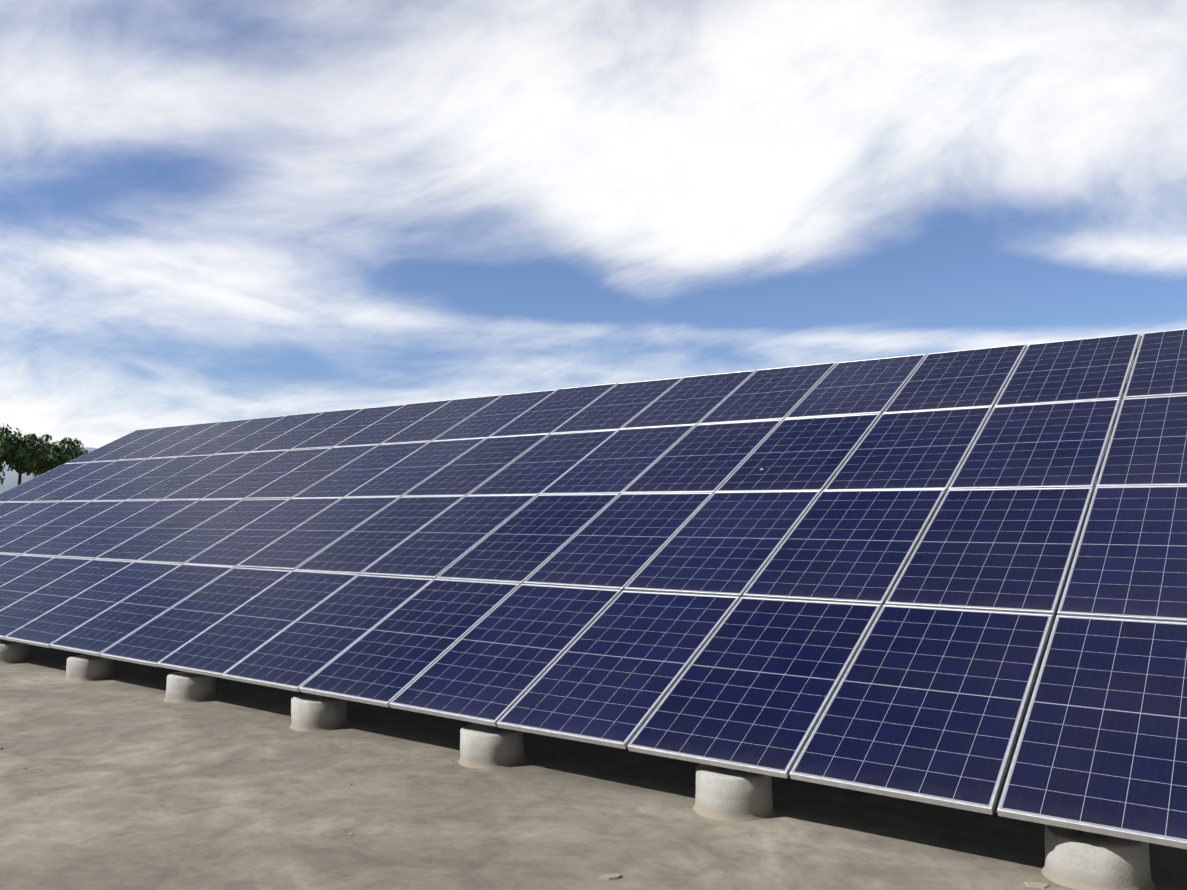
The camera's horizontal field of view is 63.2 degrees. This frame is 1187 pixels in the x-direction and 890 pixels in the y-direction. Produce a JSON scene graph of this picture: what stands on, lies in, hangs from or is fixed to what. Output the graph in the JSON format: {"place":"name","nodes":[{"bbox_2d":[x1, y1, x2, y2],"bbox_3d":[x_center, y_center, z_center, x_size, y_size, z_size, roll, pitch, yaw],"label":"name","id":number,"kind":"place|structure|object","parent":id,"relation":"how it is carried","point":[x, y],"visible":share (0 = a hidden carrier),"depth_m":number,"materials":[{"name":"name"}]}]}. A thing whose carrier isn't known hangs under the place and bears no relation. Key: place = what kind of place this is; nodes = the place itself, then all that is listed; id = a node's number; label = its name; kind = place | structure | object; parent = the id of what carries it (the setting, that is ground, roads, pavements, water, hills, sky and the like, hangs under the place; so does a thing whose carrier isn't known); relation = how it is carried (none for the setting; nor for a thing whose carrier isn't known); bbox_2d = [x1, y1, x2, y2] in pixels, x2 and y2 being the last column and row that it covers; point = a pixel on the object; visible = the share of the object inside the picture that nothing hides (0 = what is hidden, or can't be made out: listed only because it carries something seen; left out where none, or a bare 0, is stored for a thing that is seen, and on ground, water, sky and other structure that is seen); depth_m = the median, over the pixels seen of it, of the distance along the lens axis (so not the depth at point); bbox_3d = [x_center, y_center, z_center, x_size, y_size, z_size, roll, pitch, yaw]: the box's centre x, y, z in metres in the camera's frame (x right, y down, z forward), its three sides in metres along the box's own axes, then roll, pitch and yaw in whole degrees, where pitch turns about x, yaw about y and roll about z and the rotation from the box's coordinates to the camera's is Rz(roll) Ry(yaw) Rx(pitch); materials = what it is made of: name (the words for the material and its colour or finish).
{"place":"outdoors","nodes":[
{"label":"outdoors","id":0,"kind":"place"},
{"bbox_2d":[0,692,751,889],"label":"gravel pebbles","id":1,"kind":"object","parent":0,"point":[351,783],"visible":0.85,"depth_m":6.19,"materials":[{"name":"stone"}]},
{"bbox_2d":[0,447,1101,493],"bbox_3d":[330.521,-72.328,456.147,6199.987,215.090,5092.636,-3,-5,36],"label":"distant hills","id":2,"kind":"structure","parent":0,"point":[10,480],"depth_m":2304.25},
{"bbox_2d":[0,639,1186,889],"bbox_3d":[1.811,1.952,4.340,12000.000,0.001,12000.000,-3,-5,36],"label":"ground","id":3,"kind":"structure","parent":0,"point":[126,777],"depth_m":5.23,"materials":[{"name":"grey concrete"},{"name":"small stones"}]},
{"bbox_2d":[0,434,8,484],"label":"tree","id":4,"kind":"object","parent":3,"relation":"on","point":[3,446],"visible":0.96,"depth_m":103.82,"materials":[{"name":"green plant"}]},
{"bbox_2d":[0,424,90,484],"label":"tree","id":5,"kind":"object","parent":3,"relation":"on","point":[21,449],"visible":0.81,"depth_m":108.94,"materials":[{"name":"green plant"}]},
{"bbox_2d":[14,434,86,477],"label":"tree","id":6,"kind":"object","parent":3,"relation":"on","point":[47,437],"visible":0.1,"depth_m":118.85,"materials":[{"name":"green plant"}]},
{"bbox_2d":[55,833,1049,889],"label":"stones","id":7,"kind":"object","parent":3,"relation":"on","point":[618,876],"visible":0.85,"depth_m":4.33,"materials":[{"name":"beige stone"}]},
{"bbox_2d":[0,641,1155,889],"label":"concrete footings","id":8,"kind":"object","parent":3,"relation":"on","point":[1078,859],"visible":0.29,"depth_m":5.25,"materials":[{"name":"white concrete"}]},
{"bbox_2d":[6,336,1141,837],"bbox_3d":[-3.399,0.714,11.872,19.108,3.117,5.705,-3,-5,36],"label":"mounting frame","id":9,"kind":"object","parent":8,"relation":"on","point":[1088,834],"depth_m":5.59,"materials":[{"name":"grey metal"}]},
{"bbox_2d":[0,329,1186,848],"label":"solar panels","id":10,"kind":"object","parent":9,"relation":"on","point":[704,569],"visible":1,"depth_m":7.66,"materials":[{"name":"glass"}]},
{"bbox_2d":[0,0,1186,462],"label":"sky","id":11,"kind":"structure","parent":0,"point":[211,211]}
]}

